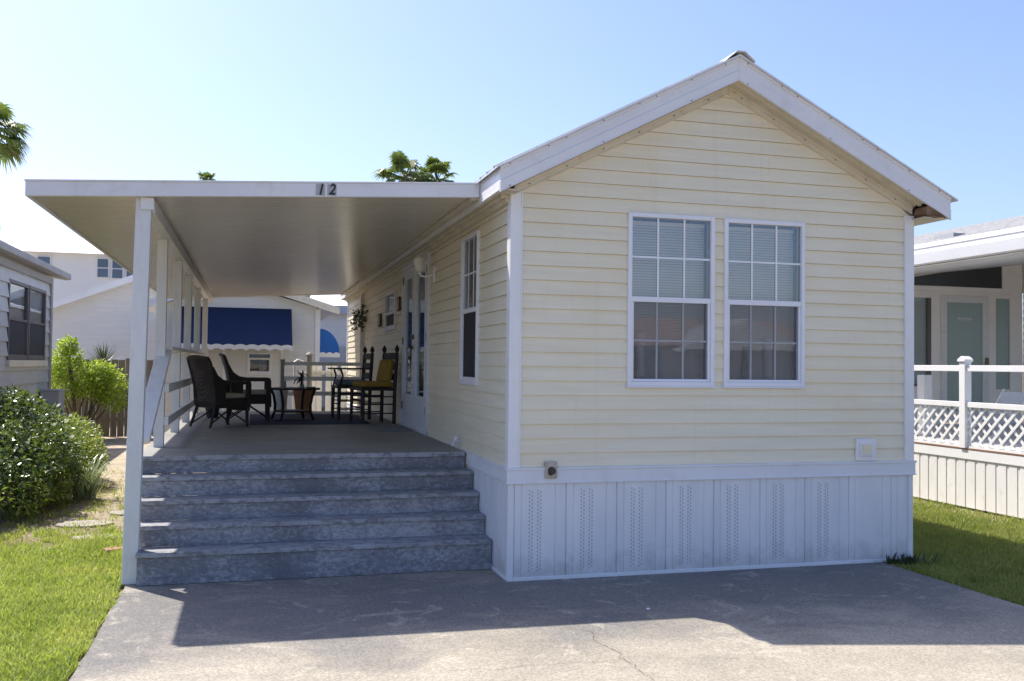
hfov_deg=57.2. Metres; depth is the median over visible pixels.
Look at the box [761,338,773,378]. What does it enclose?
vase
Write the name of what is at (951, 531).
grass
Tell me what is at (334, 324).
pale house
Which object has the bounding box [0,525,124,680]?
grass
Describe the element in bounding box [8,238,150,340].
tall white house
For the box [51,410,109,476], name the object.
variegated shrub
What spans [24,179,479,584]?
porch canopy
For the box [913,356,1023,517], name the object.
white lattice deck
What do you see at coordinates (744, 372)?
vase
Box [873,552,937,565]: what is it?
weed clump
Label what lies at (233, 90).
sky
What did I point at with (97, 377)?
lime green tree
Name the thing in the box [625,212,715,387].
window
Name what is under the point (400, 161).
palm tree
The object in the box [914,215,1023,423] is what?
beige cottage
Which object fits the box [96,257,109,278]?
window
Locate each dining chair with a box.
[328,346,373,419]
[349,345,398,424]
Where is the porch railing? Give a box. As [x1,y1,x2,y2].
[144,346,204,442]
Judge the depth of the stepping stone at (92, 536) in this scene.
9.08 m
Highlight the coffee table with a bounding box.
[270,387,319,420]
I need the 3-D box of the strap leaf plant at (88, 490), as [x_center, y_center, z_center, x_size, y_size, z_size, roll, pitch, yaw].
[-5.311,1.691,11.636,1.122,0.536,1.045,0,-2,30]
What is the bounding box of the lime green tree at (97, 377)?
[51,334,128,424]
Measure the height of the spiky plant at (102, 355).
2.165 m
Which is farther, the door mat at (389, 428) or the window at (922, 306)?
the window at (922, 306)
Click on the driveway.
(880, 621)
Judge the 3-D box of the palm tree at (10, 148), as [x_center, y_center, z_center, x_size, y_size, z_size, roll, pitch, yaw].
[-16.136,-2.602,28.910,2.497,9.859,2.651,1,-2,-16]
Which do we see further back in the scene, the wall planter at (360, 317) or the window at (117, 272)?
the window at (117, 272)
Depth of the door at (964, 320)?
17.18 m
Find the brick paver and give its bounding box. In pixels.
[103,547,121,552]
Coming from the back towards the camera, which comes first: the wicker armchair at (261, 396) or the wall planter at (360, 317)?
the wall planter at (360, 317)
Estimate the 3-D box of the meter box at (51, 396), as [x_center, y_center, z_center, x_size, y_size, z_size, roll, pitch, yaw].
[-9.137,1.277,18.680,0.380,0.610,0.630,1,-2,-16]
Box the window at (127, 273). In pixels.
[125,270,131,276]
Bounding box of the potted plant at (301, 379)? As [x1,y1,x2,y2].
[290,370,309,387]
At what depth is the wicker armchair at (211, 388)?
11.57 m
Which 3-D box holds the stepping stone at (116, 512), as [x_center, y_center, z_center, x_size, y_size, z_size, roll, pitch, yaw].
[-4.302,1.956,10.618,0.500,0.036,0.360,1,-2,-16]
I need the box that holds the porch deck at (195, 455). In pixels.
[135,411,492,585]
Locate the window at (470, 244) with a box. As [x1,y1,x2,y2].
[458,230,487,385]
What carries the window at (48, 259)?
in the tall white house at (85, 264)
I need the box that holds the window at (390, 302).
[384,290,400,330]
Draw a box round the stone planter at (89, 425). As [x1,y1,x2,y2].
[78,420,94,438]
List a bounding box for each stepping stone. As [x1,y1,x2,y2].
[55,520,113,527]
[72,534,122,540]
[109,510,123,515]
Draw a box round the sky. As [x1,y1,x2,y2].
[0,0,1023,361]
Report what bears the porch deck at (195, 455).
on the ground at (116, 446)
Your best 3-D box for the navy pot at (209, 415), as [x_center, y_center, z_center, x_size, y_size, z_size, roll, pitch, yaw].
[-4.324,0.996,13.552,0.240,0.240,0.234,1,-2,-16]
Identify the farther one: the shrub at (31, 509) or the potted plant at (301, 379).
the potted plant at (301, 379)
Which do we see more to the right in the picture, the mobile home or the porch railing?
the mobile home
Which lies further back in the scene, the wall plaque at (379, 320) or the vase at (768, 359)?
the wall plaque at (379, 320)
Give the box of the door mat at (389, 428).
[369,426,413,431]
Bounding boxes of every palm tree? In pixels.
[0,102,33,173]
[196,171,215,179]
[371,150,436,181]
[411,155,458,181]
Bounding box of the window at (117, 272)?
[111,259,123,279]
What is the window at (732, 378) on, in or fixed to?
in the mobile home
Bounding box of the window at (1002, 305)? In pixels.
[996,299,1008,388]
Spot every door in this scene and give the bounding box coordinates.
[401,266,415,425]
[413,259,426,430]
[940,295,988,421]
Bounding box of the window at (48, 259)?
[36,255,51,264]
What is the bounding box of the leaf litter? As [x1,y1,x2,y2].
[11,479,124,544]
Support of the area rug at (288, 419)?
on the porch deck at (195, 455)
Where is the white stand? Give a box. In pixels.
[917,375,931,435]
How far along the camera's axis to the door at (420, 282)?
11.36 m
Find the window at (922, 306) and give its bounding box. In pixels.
[914,297,930,385]
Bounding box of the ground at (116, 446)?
[0,374,1023,680]
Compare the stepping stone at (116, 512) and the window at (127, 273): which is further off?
the window at (127, 273)
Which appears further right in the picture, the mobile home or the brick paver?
the mobile home
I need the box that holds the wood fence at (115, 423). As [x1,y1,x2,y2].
[51,358,153,436]
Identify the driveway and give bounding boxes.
[69,562,1023,680]
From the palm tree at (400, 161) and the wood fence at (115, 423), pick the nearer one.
the wood fence at (115, 423)
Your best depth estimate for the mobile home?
7.92 m
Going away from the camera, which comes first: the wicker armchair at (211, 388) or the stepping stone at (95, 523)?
the stepping stone at (95, 523)
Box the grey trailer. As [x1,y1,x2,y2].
[0,240,70,453]
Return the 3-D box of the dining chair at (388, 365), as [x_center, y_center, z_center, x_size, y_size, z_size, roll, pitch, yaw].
[-1.849,0.582,12.593,0.522,1.050,0.531,1,-2,-29]
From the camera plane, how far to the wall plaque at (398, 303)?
12.90 m
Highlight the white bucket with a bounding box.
[273,390,287,413]
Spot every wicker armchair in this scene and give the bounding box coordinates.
[186,355,251,427]
[218,353,271,422]
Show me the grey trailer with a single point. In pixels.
(26, 313)
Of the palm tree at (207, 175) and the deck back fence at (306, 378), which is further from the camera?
the palm tree at (207, 175)
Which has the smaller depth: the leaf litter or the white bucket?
the leaf litter
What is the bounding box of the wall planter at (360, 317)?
[350,304,367,338]
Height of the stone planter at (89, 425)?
0.500 m
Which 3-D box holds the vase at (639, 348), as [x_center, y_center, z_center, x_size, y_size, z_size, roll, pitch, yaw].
[1.060,0.119,7.786,0.104,0.380,0.104,1,-2,-16]
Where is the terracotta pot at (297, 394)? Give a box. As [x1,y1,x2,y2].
[292,390,312,413]
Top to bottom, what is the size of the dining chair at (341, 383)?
1.050 m
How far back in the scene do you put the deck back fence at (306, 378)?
15.79 m
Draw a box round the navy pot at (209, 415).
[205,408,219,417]
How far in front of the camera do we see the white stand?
13.88 m
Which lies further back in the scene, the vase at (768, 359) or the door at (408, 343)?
the door at (408, 343)
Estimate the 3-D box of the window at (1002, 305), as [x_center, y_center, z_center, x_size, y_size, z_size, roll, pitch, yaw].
[9.101,0.067,17.451,0.320,1.680,0.020,1,-2,-16]
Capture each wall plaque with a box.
[378,314,380,326]
[397,296,399,311]
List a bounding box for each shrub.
[0,384,87,519]
[0,454,88,520]
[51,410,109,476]
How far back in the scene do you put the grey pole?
18.58 m
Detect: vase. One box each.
[634,332,645,377]
[741,347,748,378]
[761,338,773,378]
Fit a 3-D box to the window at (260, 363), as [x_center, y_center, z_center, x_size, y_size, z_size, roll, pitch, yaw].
[-6.015,0.547,22.364,0.584,0.524,0.138,1,-2,-16]
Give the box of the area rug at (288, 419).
[250,414,370,424]
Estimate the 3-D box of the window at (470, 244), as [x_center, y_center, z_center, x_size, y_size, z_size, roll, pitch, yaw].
[-0.361,-0.289,8.792,0.120,1.404,0.714,1,-2,-16]
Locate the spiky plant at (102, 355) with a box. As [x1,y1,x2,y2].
[85,343,122,434]
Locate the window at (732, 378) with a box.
[720,218,806,387]
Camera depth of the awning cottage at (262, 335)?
22.21 m
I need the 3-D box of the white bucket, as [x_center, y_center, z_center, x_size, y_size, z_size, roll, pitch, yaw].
[-3.674,0.968,14.875,0.250,0.380,0.250,1,-2,-16]
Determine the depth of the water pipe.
18.53 m
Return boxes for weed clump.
[90,575,122,585]
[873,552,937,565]
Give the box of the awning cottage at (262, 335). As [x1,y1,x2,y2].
[149,296,339,432]
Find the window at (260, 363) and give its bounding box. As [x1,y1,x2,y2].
[247,352,271,374]
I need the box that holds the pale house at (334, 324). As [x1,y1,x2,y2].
[294,295,346,406]
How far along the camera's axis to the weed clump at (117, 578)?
7.16 m
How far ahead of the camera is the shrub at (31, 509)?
10.36 m
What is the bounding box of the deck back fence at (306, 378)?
[280,359,367,395]
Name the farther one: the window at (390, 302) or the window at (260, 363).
the window at (260, 363)
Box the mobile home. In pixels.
[340,50,957,581]
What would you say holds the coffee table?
on the area rug at (288, 419)
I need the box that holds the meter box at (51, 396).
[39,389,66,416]
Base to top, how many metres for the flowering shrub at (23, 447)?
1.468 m
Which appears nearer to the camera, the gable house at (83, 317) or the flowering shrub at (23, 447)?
the flowering shrub at (23, 447)
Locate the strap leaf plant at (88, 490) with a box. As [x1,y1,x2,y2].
[64,452,125,499]
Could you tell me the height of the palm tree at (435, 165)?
9.064 m
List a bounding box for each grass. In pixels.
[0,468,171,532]
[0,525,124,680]
[882,497,1023,605]
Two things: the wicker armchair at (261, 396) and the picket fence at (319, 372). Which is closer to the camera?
the wicker armchair at (261, 396)
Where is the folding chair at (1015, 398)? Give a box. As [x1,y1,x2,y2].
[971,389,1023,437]
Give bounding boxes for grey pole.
[306,352,312,386]
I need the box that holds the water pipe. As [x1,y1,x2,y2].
[293,359,303,408]
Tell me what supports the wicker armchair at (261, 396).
on the porch deck at (195, 455)
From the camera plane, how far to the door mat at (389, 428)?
11.45 m
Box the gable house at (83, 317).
[52,275,243,414]
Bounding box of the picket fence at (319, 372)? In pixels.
[299,366,345,410]

